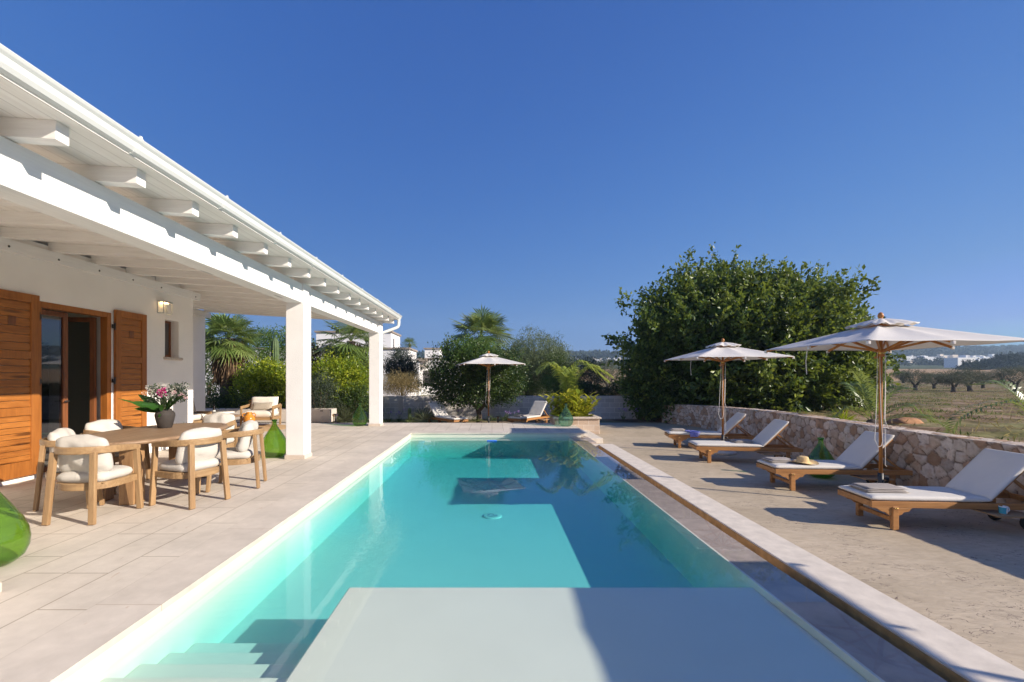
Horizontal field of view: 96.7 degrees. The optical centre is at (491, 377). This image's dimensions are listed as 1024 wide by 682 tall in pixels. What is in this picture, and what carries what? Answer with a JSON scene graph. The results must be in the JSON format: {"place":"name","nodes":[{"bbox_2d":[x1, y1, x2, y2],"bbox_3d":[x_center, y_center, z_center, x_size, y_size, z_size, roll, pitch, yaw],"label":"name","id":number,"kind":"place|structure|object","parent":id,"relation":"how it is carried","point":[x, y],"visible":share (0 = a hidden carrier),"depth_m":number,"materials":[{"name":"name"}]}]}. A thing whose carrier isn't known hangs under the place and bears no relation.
{"place":"outdoors","nodes":[
{"label":"outdoors","id":0,"kind":"place"},
{"bbox_2d":[271,337,278,371],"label":"column cactus","id":1,"kind":"object","parent":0,"point":[275,346],"depth_m":18.89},
{"bbox_2d":[0,423,583,658],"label":"terrace","id":2,"kind":"structure","parent":0,"point":[69,563],"depth_m":4.75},
{"bbox_2d":[0,492,31,566],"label":"demijohn","id":3,"kind":"object","parent":2,"relation":"on","point":[14,521],"visible":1,"depth_m":3.75,"materials":[{"name":"green glass"}]},
{"bbox_2d":[32,428,116,510],"bbox_3d":[-5.118,1.083,5.610,0.655,0.930,0.632,0,0,-29],"label":"dining chair","id":4,"kind":"object","parent":2,"relation":"on","point":[49,441],"visible":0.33,"depth_m":5.31,"materials":[{"name":"brown wood"}]},
{"bbox_2d":[41,434,143,525],"bbox_3d":[-4.429,1.083,5.059,0.632,0.930,0.655,0,0,-2],"label":"dining chair","id":5,"kind":"object","parent":2,"relation":"on","point":[86,465],"visible":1,"depth_m":4.85,"materials":[{"name":"brown wood"}]},
{"bbox_2d":[80,419,150,487],"bbox_3d":[-5.540,1.083,6.652,0.655,0.930,0.632,0,0,6],"label":"dining chair","id":6,"kind":"object","parent":2,"relation":"on","point":[102,425],"visible":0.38,"depth_m":6.63,"materials":[{"name":"fabric"}]},
{"bbox_2d":[90,423,227,504],"bbox_3d":[-4.680,1.149,6.360,1.400,0.797,2.400,0,0,-4],"label":"dining table","id":7,"kind":"object","parent":2,"relation":"on","point":[143,435],"visible":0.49,"depth_m":5.71,"materials":[{"name":"brown wood"}]},
{"bbox_2d":[154,408,174,427],"bbox_3d":[-4.845,0.610,6.744,0.256,0.280,0.256,0,0,0],"label":"vase","id":8,"kind":"object","parent":7,"relation":"on","point":[166,418],"visible":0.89,"depth_m":6.66,"materials":[{"name":"ceramic"}]},
{"bbox_2d":[118,382,189,416],"bbox_3d":[-4.948,0.328,6.703,0.953,0.526,0.502,0,0,0],"label":"bouquet","id":9,"kind":"object","parent":8,"relation":"in","point":[150,404],"visible":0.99,"depth_m":6.66,"materials":[{"name":"pink plant"}]},
{"bbox_2d":[149,427,230,509],"bbox_3d":[-3.716,1.083,5.653,0.655,0.930,0.632,0,0,20],"label":"dining chair","id":10,"kind":"object","parent":2,"relation":"on","point":[194,461],"visible":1,"depth_m":5.46,"materials":[{"name":"brown wood"}]},
{"bbox_2d":[0,43,401,591],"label":"villa","id":11,"kind":"object","parent":2,"relation":"on","point":[112,231],"visible":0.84,"depth_m":6.95,"materials":[{"name":"paint"}]},
{"bbox_2d":[42,309,69,472],"bbox_3d":[-7.128,0.220,7.365,0.119,2.600,0.590,0,0,0],"label":"glass door","id":12,"kind":"structure","parent":11,"relation":"in","point":[63,316],"depth_m":7.58,"materials":[{"name":"brown wood"}]},
{"bbox_2d":[59,317,96,427],"bbox_3d":[-7.455,0.220,8.197,0.575,2.600,0.055,0,0,-7],"label":"glass door","id":13,"kind":"structure","parent":11,"relation":"in","point":[93,320],"depth_m":8.20,"materials":[{"name":"brown wood"}]},
{"bbox_2d":[157,300,172,314],"bbox_3d":[-6.931,-1.478,9.650,0.133,0.269,0.280,0,0,0],"label":"wall lamp","id":14,"kind":"object","parent":11,"relation":"attached to","point":[161,306],"visible":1,"depth_m":9.61,"materials":[{"name":"glass"}]},
{"bbox_2d":[165,321,170,356],"bbox_3d":[-7.195,-0.837,9.955,0.050,0.801,0.426,0,0,0],"label":"window","id":15,"kind":"structure","parent":11,"relation":"in","point":[167,323],"depth_m":10.08,"materials":[{"name":"brown wood"}]},
{"bbox_2d":[193,411,211,421],"bbox_3d":[-8.947,1.115,12.705,0.895,0.866,2.250,0,0,0],"label":"outdoor sofa","id":16,"kind":"object","parent":2,"relation":"on","point":[198,415],"visible":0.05,"depth_m":13.43,"materials":[{"name":"fabric"}]},
{"bbox_2d":[192,413,237,447],"bbox_3d":[-4.721,1.083,7.741,0.632,0.930,0.655,0,0,-3],"label":"dining chair","id":17,"kind":"object","parent":2,"relation":"on","point":[228,419],"visible":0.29,"depth_m":7.80,"materials":[{"name":"fabric"}]},
{"bbox_2d":[205,420,266,491],"bbox_3d":[-3.610,1.083,6.486,0.655,0.930,0.632,0,0,-16],"label":"dining chair","id":18,"kind":"object","parent":2,"relation":"on","point":[244,450],"visible":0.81,"depth_m":6.32,"materials":[{"name":"brown wood"}]},
{"bbox_2d":[237,424,285,430],"bbox_3d":[-7.200,1.540,13.750,2.120,0.012,2.120,0,0,0],"label":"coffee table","id":19,"kind":"object","parent":2,"relation":"on","point":[268,426],"visible":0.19,"depth_m":14.15,"materials":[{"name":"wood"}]},
{"bbox_2d":[242,412,255,422],"bbox_3d":[-7.500,1.306,14.050,0.348,0.454,0.348,0,0,28],"label":"amber jug","id":20,"kind":"object","parent":19,"relation":"on","point":[248,416],"visible":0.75,"depth_m":13.96,"materials":[{"name":"ceramic"}]},
{"bbox_2d":[240,397,281,425],"bbox_3d":[-7.361,1.092,14.557,0.995,0.913,0.835,0,0,-6],"label":"outdoor armchair","id":21,"kind":"object","parent":19,"relation":"on","point":[272,413],"visible":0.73,"depth_m":14.49,"materials":[{"name":"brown wood"}]},
{"bbox_2d":[252,402,272,409],"bbox_3d":[-7.360,0.935,14.580,0.600,0.252,0.165,0,0,-6],"label":"throw pillow","id":22,"kind":"object","parent":21,"relation":"on","point":[262,406],"visible":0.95,"depth_m":14.53,"materials":[{"name":"fabric"}]},
{"bbox_2d":[264,419,285,457],"bbox_3d":[-4.230,1.185,8.850,0.483,0.726,0.483,0,0,0],"label":"demijohn","id":23,"kind":"object","parent":2,"relation":"on","point":[274,431],"visible":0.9,"depth_m":8.76,"materials":[{"name":"green glass"}]},
{"bbox_2d":[352,403,367,425],"bbox_3d":[-4.210,1.185,14.500,0.483,0.726,0.483,0,0,0],"label":"demijohn","id":24,"kind":"object","parent":2,"relation":"on","point":[359,418],"visible":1,"depth_m":14.34,"materials":[{"name":"green glass"}]},
{"bbox_2d":[205,331,417,395],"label":"white house","id":25,"kind":"structure","parent":0,"point":[392,338],"depth_m":35.20,"materials":[{"name":"paint"}]},
{"bbox_2d":[416,348,464,395],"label":"white house","id":26,"kind":"structure","parent":0,"point":[427,351],"depth_m":39.00,"materials":[{"name":"paint"}]},
{"bbox_2d":[63,434,884,681],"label":"swimming pool","id":27,"kind":"structure","parent":0,"point":[483,560],"depth_m":3.85,"materials":[{"name":"liquid"}]},
{"bbox_2d":[0,431,587,681],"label":"coping","id":28,"kind":"object","parent":27,"relation":"on","point":[65,650],"visible":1,"depth_m":3.33,"materials":[{"name":"stone"}]},
{"bbox_2d":[573,437,946,681],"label":"overflow ledge","id":29,"kind":"object","parent":27,"relation":"attached to","point":[882,658],"visible":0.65,"depth_m":3.45,"materials":[{"name":"stone"}]},
{"bbox_2d":[408,437,583,438],"bbox_3d":[0.110,1.660,6.495,4.759,0.001,12.429,0,0,0],"label":"pool edge","id":30,"kind":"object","parent":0,"point":[498,437],"depth_m":12.52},
{"bbox_2d":[0,0,1023,351],"label":"sky","id":31,"kind":"structure","parent":0,"point":[529,161],"materials":[{"name":"blue"}]},
{"bbox_2d":[238,353,1023,442],"bbox_3d":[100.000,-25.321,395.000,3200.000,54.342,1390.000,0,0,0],"label":"ground","id":32,"kind":"structure","parent":0,"point":[991,433],"depth_m":18.56,"materials":[{"name":"soil"}]},
{"bbox_2d":[205,382,239,408],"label":"dark shrub","id":33,"kind":"object","parent":32,"relation":"on","point":[213,397],"visible":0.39,"depth_m":16.71,"materials":[{"name":"green plant"}]},
{"bbox_2d":[205,334,251,395],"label":"green tree","id":34,"kind":"object","parent":32,"relation":"on","point":[208,384],"visible":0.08,"depth_m":22.36,"materials":[{"name":"green plant"}]},
{"bbox_2d":[205,313,263,422],"bbox_3d":[-10.504,-0.481,18.135,2.740,4.661,2.822,0,0,0],"label":"fan palm","id":35,"kind":"object","parent":32,"relation":"on","point":[227,354],"visible":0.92,"depth_m":17.81,"materials":[{"name":"green plant"}]},
{"bbox_2d":[217,384,285,422],"bbox_3d":[-8.628,1.024,16.748,2.415,1.692,2.224,0,0,0],"label":"dark shrub","id":36,"kind":"object","parent":32,"relation":"on","point":[243,401],"visible":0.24,"depth_m":16.45,"materials":[{"name":"green plant"}]},
{"bbox_2d":[223,350,285,422],"bbox_3d":[-8.551,0.406,17.423,2.903,2.892,2.722,0,0,0],"label":"lemon shrub","id":37,"kind":"object","parent":32,"relation":"on","point":[265,373],"visible":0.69,"depth_m":16.89,"materials":[{"name":"green plant"}]},
{"bbox_2d":[205,408,336,421],"bbox_3d":[-8.325,1.329,15.947,5.550,0.439,0.646,0,0,0],"label":"planter trough","id":38,"kind":"object","parent":32,"relation":"on","point":[322,415],"visible":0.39,"depth_m":15.63,"materials":[{"name":"concrete"}]},
{"bbox_2d":[235,322,321,370],"bbox_3d":[-11.988,-0.796,24.861,5.595,4.292,4.686,0,0,0],"label":"green tree","id":39,"kind":"object","parent":32,"relation":"on","point":[268,338],"visible":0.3,"depth_m":24.32,"materials":[{"name":"green plant"}]},
{"bbox_2d":[311,338,336,375],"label":"russet shrub","id":40,"kind":"object","parent":32,"relation":"on","point":[317,354],"visible":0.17,"depth_m":19.75,"materials":[{"name":"green plant"}]},
{"bbox_2d":[311,363,347,422],"bbox_3d":[-6.229,0.608,16.513,2.136,2.483,1.903,0,0,0],"label":"dark shrub","id":41,"kind":"object","parent":32,"relation":"on","point":[314,400],"visible":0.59,"depth_m":16.42,"materials":[{"name":"green plant"}]},
{"bbox_2d":[322,400,353,422],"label":"spiky plant","id":42,"kind":"object","parent":32,"relation":"on","point":[344,417],"visible":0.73,"depth_m":16.50,"materials":[{"name":"green plant"}]},
{"bbox_2d":[311,346,368,422],"bbox_3d":[-6.104,0.301,17.974,3.284,3.105,2.898,0,0,0],"label":"lemon shrub","id":43,"kind":"object","parent":32,"relation":"on","point":[355,371],"visible":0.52,"depth_m":17.39,"materials":[{"name":"green plant"}]},
{"bbox_2d":[311,319,387,420],"bbox_3d":[-5.951,-0.466,19.134,3.165,4.628,3.218,0,0,0],"label":"fan palm","id":44,"kind":"object","parent":32,"relation":"on","point":[350,345],"visible":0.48,"depth_m":18.69,"materials":[{"name":"green plant"}]},
{"bbox_2d":[335,379,368,422],"bbox_3d":[-4.953,0.961,16.990,1.794,1.776,1.703,0,0,0],"label":"dark shrub","id":45,"kind":"object","parent":32,"relation":"on","point":[362,399],"visible":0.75,"depth_m":16.81,"materials":[{"name":"green plant"}]},
{"bbox_2d":[383,341,422,394],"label":"slender tree","id":46,"kind":"object","parent":32,"relation":"on","point":[408,366],"visible":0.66,"depth_m":26.59,"materials":[{"name":"green plant"}]},
{"bbox_2d":[383,367,423,395],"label":"garden shrub","id":47,"kind":"object","parent":32,"relation":"on","point":[404,384],"visible":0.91,"depth_m":23.65,"materials":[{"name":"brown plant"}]},
{"bbox_2d":[403,337,417,347],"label":"fan palm","id":48,"kind":"object","parent":32,"relation":"on","point":[409,345],"visible":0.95,"depth_m":45.80,"materials":[{"name":"green plant"}]},
{"bbox_2d":[205,396,637,418],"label":"block wall","id":49,"kind":"structure","parent":32,"relation":"on","point":[607,407],"depth_m":20.02,"materials":[{"name":"concrete"}]},
{"bbox_2d":[406,404,439,422],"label":"spiky plant","id":50,"kind":"object","parent":32,"relation":"on","point":[424,416],"visible":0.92,"depth_m":17.00,"materials":[{"name":"green plant"}]},
{"bbox_2d":[428,401,467,422],"bbox_3d":[-1.671,1.385,16.885,0.759,0.918,2.135,0,0,-37],"label":"sun lounger","id":51,"kind":"object","parent":32,"relation":"on","point":[443,415],"visible":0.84,"depth_m":17.03,"materials":[{"name":"fabric"}]},
{"bbox_2d":[408,328,535,422],"bbox_3d":[-0.831,-0.027,17.651,5.085,3.759,2.874,0,0,0],"label":"tree","id":52,"kind":"object","parent":32,"relation":"on","point":[447,381],"visible":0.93,"depth_m":17.20,"materials":[{"name":"green plant"}]},
{"bbox_2d":[449,303,517,394],"bbox_3d":[-0.592,-1.297,24.052,3.901,5.020,3.741,0,0,-35],"label":"fan palm","id":53,"kind":"object","parent":32,"relation":"on","point":[483,322],"visible":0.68,"depth_m":23.57,"materials":[{"name":"green plant"}]},
{"bbox_2d":[455,351,524,422],"bbox_3d":[-0.123,0.452,16.213,2.108,2.783,2.134,0,0,-12],"label":"parasol","id":54,"kind":"object","parent":32,"relation":"on","point":[488,358],"visible":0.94,"depth_m":15.80,"materials":[{"name":"beige fabric"}]},
{"bbox_2d":[507,401,549,422],"bbox_3d":[1.488,1.385,17.112,0.759,0.918,2.135,0,0,37],"label":"sun lounger","id":55,"kind":"object","parent":32,"relation":"on","point":[536,411],"visible":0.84,"depth_m":17.35,"materials":[{"name":"fabric"}]},
{"bbox_2d":[518,377,540,395],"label":"garden shrub","id":56,"kind":"object","parent":32,"relation":"on","point":[534,388],"visible":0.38,"depth_m":25.85,"materials":[{"name":"green plant"}]},
{"bbox_2d":[499,324,579,395],"bbox_3d":[2.430,-0.669,28.013,5.595,5.284,5.470,0,0,36],"label":"pepper tree","id":57,"kind":"object","parent":32,"relation":"on","point":[532,358],"visible":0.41,"depth_m":27.10,"materials":[{"name":"green plant"}]},
{"bbox_2d":[536,348,573,390],"bbox_3d":[3.565,-0.254,25.465,2.322,2.958,2.199,0,0,0],"label":"garden shrub","id":58,"kind":"object","parent":32,"relation":"on","point":[561,362],"visible":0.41,"depth_m":25.32,"materials":[{"name":"green plant"}]},
{"bbox_2d":[538,368,586,395],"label":"garden shrub","id":59,"kind":"object","parent":32,"relation":"on","point":[548,386],"visible":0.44,"depth_m":22.36,"materials":[{"name":"green plant"}]},
{"bbox_2d":[565,353,610,394],"bbox_3d":[4.978,-0.104,24.585,2.673,2.663,2.674,0,0,0],"label":"garden shrub","id":60,"kind":"object","parent":32,"relation":"on","point":[589,372],"visible":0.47,"depth_m":24.18,"materials":[{"name":"green plant"}]},
{"bbox_2d":[558,379,628,395],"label":"hedge","id":61,"kind":"object","parent":32,"relation":"on","point":[601,390],"visible":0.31,"depth_m":22.85,"materials":[{"name":"green plant"}]},
{"bbox_2d":[589,356,625,386],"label":"olive tree","id":62,"kind":"object","parent":32,"relation":"on","point":[610,368],"visible":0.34,"depth_m":41.56,"materials":[{"name":"green plant"}]},
{"bbox_2d":[416,360,943,366],"bbox_3d":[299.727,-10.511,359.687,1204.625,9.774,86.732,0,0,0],"label":"valley scrub","id":63,"kind":"object","parent":32,"relation":"on","point":[905,363],"visible":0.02,"depth_m":363.12,"materials":[{"name":"green plant"}]},
{"bbox_2d":[600,242,906,422],"bbox_3d":[10.421,-1.551,18.517,10.576,8.693,9.006,0,0,-42],"label":"carob tree","id":64,"kind":"object","parent":32,"relation":"on","point":[750,307],"visible":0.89,"depth_m":16.64,"materials":[{"name":"green plant"}]},
{"bbox_2d":[599,446,968,681],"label":"overflow channel","id":65,"kind":"object","parent":32,"relation":"on","point":[925,660],"visible":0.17,"depth_m":3.60,"materials":[{"name":"stone"}]},
{"bbox_2d":[582,385,1023,441],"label":"dry straw","id":66,"kind":"object","parent":32,"relation":"on","point":[972,400],"visible":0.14,"depth_m":20.85,"materials":[{"name":"beige plant"}]},
{"bbox_2d":[592,384,1023,441],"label":"field weeds","id":67,"kind":"object","parent":32,"relation":"on","point":[947,394],"visible":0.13,"depth_m":25.49,"materials":[{"name":"green plant"}]},
{"bbox_2d":[593,444,1023,681],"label":"kerb","id":68,"kind":"structure","parent":32,"relation":"on","point":[966,659],"depth_m":3.53,"materials":[{"name":"beige stone"}]},
{"bbox_2d":[827,407,860,420],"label":"grass tuft","id":69,"kind":"object","parent":32,"relation":"on","point":[846,417],"visible":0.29,"depth_m":11.42,"materials":[{"name":"green plant"}]},
{"bbox_2d":[823,368,957,431],"bbox_3d":[8.970,0.533,10.632,2.454,1.493,1.656,0,0,19],"label":"palm","id":70,"kind":"object","parent":32,"relation":"on","point":[862,387],"visible":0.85,"depth_m":10.37,"materials":[{"name":"green plant"}]},
{"bbox_2d":[891,370,912,382],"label":"olive tree","id":71,"kind":"object","parent":32,"relation":"on","point":[896,376],"visible":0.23,"depth_m":85.11,"materials":[{"name":"green plant"}]},
{"bbox_2d":[886,417,922,423],"bbox_3d":[10.933,1.251,12.022,0.913,0.415,0.696,0,0,0],"label":"rock","id":72,"kind":"object","parent":32,"relation":"on","point":[901,420],"visible":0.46,"depth_m":11.83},
{"bbox_2d":[896,368,933,389],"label":"olive tree","id":73,"kind":"object","parent":32,"relation":"on","point":[921,377],"visible":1,"depth_m":53.80,"materials":[{"name":"green plant"}]},
{"bbox_2d":[918,358,935,364],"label":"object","id":74,"kind":"object","parent":32,"relation":"on","point":[929,362],"visible":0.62,"depth_m":384.67,"materials":[{"name":"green plant"}]},
{"bbox_2d":[922,371,943,388],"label":"olive tree","id":75,"kind":"object","parent":32,"relation":"on","point":[934,385],"visible":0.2,"depth_m":59.87,"materials":[{"name":"green plant"}]},
{"bbox_2d":[933,356,943,364],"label":"distant tree","id":76,"kind":"object","parent":32,"relation":"on","point":[936,360],"visible":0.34,"depth_m":388.36,"materials":[{"name":"green plant"}]},
{"bbox_2d":[929,368,976,391],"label":"olive tree","id":77,"kind":"object","parent":32,"relation":"on","point":[962,379],"visible":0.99,"depth_m":46.13,"materials":[{"name":"green plant"}]},
{"bbox_2d":[944,355,975,367],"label":"country house","id":78,"kind":"structure","parent":32,"relation":"on","point":[951,362],"depth_m":293.35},
{"bbox_2d":[947,367,993,390],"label":"olive tree","id":79,"kind":"object","parent":32,"relation":"on","point":[969,387],"visible":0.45,"depth_m":50.10,"materials":[{"name":"green plant"}]},
{"bbox_2d":[953,359,994,369],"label":"distant tree","id":80,"kind":"object","parent":32,"relation":"on","point":[974,364],"visible":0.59,"depth_m":198.66,"materials":[{"name":"green plant"}]},
{"bbox_2d":[942,379,1023,433],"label":"palm","id":81,"kind":"object","parent":32,"relation":"on","point":[1014,402],"visible":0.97,"depth_m":7.79,"materials":[{"name":"green leaf"}]},
{"bbox_2d":[970,370,1000,387],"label":"olive tree","id":82,"kind":"object","parent":32,"relation":"on","point":[983,386],"visible":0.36,"depth_m":61.88,"materials":[{"name":"green plant"}]},
{"bbox_2d":[987,352,1019,368],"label":"distant tree","id":83,"kind":"object","parent":32,"relation":"on","point":[1000,360],"visible":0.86,"depth_m":213.56,"materials":[{"name":"green plant"}]},
{"bbox_2d":[990,365,1023,391],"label":"olive tree","id":84,"kind":"object","parent":32,"relation":"on","point":[1009,372],"visible":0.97,"depth_m":47.52,"materials":[{"name":"green plant"}]},
{"bbox_2d":[1004,351,1023,368],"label":"distant tree","id":85,"kind":"object","parent":32,"relation":"on","point":[1018,358],"visible":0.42,"depth_m":218.41,"materials":[{"name":"green plant"}]},
{"bbox_2d":[416,344,1023,359],"bbox_3d":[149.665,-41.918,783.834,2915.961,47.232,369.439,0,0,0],"label":"wooded hill","id":86,"kind":"structure","parent":0,"point":[928,352],"depth_m":666.00,"materials":[{"name":"green plant"}]},
{"bbox_2d":[596,423,1023,670],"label":"pool deck","id":87,"kind":"structure","parent":0,"point":[959,572],"depth_m":5.24,"materials":[{"name":"stone"}]},
{"bbox_2d":[548,414,600,433],"bbox_3d":[2.755,1.567,15.350,1.550,0.554,1.380,0,0,0],"label":"stone planter","id":88,"kind":"object","parent":87,"relation":"on","point":[590,423],"visible":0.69,"depth_m":14.72,"materials":[{"name":"beige stone"}]},
{"bbox_2d":[545,404,580,416],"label":"strap leaf plant","id":89,"kind":"object","parent":88,"relation":"in","point":[561,414],"visible":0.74,"depth_m":14.85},
{"bbox_2d":[539,385,601,416],"bbox_3d":[2.720,0.827,15.231,1.842,1.136,1.668,0,0,40],"label":"ginger plant","id":90,"kind":"object","parent":88,"relation":"in","point":[581,405],"visible":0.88,"depth_m":14.93,"materials":[{"name":"green plant"}]},
{"bbox_2d":[534,360,613,393],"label":"feather palm","id":91,"kind":"object","parent":88,"relation":"in","point":[567,375],"visible":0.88,"depth_m":15.09,"materials":[{"name":"plant"}]},
{"bbox_2d":[584,430,602,443],"bbox_3d":[2.876,1.772,13.670,0.408,0.144,2.100,0,0,0],"label":"step","id":92,"kind":"object","parent":87,"relation":"on","point":[595,438],"visible":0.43,"depth_m":12.82,"materials":[{"name":"beige stone"}]},
{"bbox_2d":[665,412,755,447],"bbox_3d":[5.691,1.385,11.888,2.135,0.918,0.759,0,0,11],"label":"sun lounger","id":93,"kind":"object","parent":87,"relation":"on","point":[730,424],"visible":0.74,"depth_m":11.77,"materials":[{"name":"fabric"}]},
{"bbox_2d":[669,428,684,430],"bbox_3d":[4.955,1.407,12.189,0.374,0.057,0.310,0,0,11],"label":"folded towel","id":94,"kind":"object","parent":93,"relation":"on","point":[676,429],"visible":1,"depth_m":12.08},
{"bbox_2d":[685,430,699,436],"bbox_3d":[5.231,1.468,11.894,0.302,0.148,0.366,0,0,0],"label":"swimsuit","id":95,"kind":"object","parent":93,"relation":"on","point":[693,433],"visible":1,"depth_m":11.72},
{"bbox_2d":[664,338,794,454],"bbox_3d":[5.580,0.452,11.013,2.108,2.783,2.134,0,0,2],"label":"parasol","id":96,"kind":"object","parent":87,"relation":"on","point":[723,352],"visible":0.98,"depth_m":10.79,"materials":[{"name":"beige fabric"}]},
{"bbox_2d":[688,419,802,462],"bbox_3d":[5.494,1.385,9.912,2.135,0.918,0.759,0,0,8],"label":"sun lounger","id":97,"kind":"object","parent":87,"relation":"on","point":[767,434],"visible":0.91,"depth_m":9.76,"materials":[{"name":"fabric"}]},
{"bbox_2d":[730,439,753,442],"bbox_3d":[5.498,1.406,10.018,0.414,0.057,0.352,0,0,8],"label":"folded towel","id":98,"kind":"object","parent":97,"relation":"on","point":[741,440],"visible":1,"depth_m":9.91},
{"bbox_2d":[808,437,834,477],"bbox_3d":[6.070,1.480,8.400,0.483,0.726,0.483,0,0,0],"label":"demijohn","id":99,"kind":"object","parent":87,"relation":"on","point":[820,451],"visible":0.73,"depth_m":8.30,"materials":[{"name":"green glass"}]},
{"bbox_2d":[756,431,912,490],"bbox_3d":[5.688,1.385,7.584,2.135,0.918,0.759,0,0,3],"label":"sun lounger","id":100,"kind":"object","parent":87,"relation":"on","point":[861,452],"visible":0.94,"depth_m":7.40,"materials":[{"name":"fabric"}]},
{"bbox_2d":[762,457,795,462],"bbox_3d":[4.875,1.407,7.743,0.434,0.058,0.332,0,0,3],"label":"folded towel","id":101,"kind":"object","parent":100,"relation":"on","point":[778,460],"visible":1,"depth_m":7.64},
{"bbox_2d":[791,456,818,464],"bbox_3d":[5.185,1.377,7.591,0.450,0.121,0.414,0,0,0],"label":"straw hat","id":102,"kind":"object","parent":100,"relation":"on","point":[803,459],"visible":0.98,"depth_m":7.53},
{"bbox_2d":[662,404,1023,518],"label":"rubble wall","id":103,"kind":"structure","parent":87,"relation":"on","point":[932,458],"depth_m":7.97,"materials":[{"name":"stone"}]},
{"bbox_2d":[764,312,1023,506],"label":"parasol","id":104,"kind":"object","parent":87,"relation":"on","point":[880,335],"visible":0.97,"depth_m":6.49,"materials":[{"name":"beige fabric"}]},
{"bbox_2d":[838,448,1023,529],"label":"sun lounger","id":105,"kind":"object","parent":87,"relation":"on","point":[983,480],"visible":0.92,"depth_m":5.52,"materials":[{"name":"fabric"}]},
{"bbox_2d":[848,483,908,492],"bbox_3d":[4.913,1.407,5.794,0.514,0.056,0.351,0,0,4],"label":"folded towel","id":106,"kind":"object","parent":105,"relation":"on","point":[880,487],"visible":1,"depth_m":5.70,"materials":[{"name":"fabric"}]},
{"bbox_2d":[998,505,1009,513],"bbox_3d":[6.041,1.565,5.363,0.104,0.089,0.083,0,0,36],"label":"mug","id":107,"kind":"object","parent":105,"relation":"on","point":[1003,509],"visible":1,"depth_m":5.35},
{"bbox_3d":[-7.780,1.324,13.250,0.860,0.420,0.860,0,0,0],"label":"coffee table","id":108,"kind":"object","parent":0,"visible":0},
{"bbox_3d":[-7.800,1.078,13.120,0.350,0.070,0.230,0,0,0],"label":"book","id":109,"kind":"object","parent":108,"relation":"on","visible":0},
{"bbox_2d":[214,411,234,413],"bbox_3d":[-7.720,1.018,13.140,0.516,0.048,0.516,0,0,0],"label":"round board","id":110,"kind":"object","parent":109,"relation":"on","point":[229,412],"visible":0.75,"depth_m":13.06,"materials":[{"name":"beige stone"}]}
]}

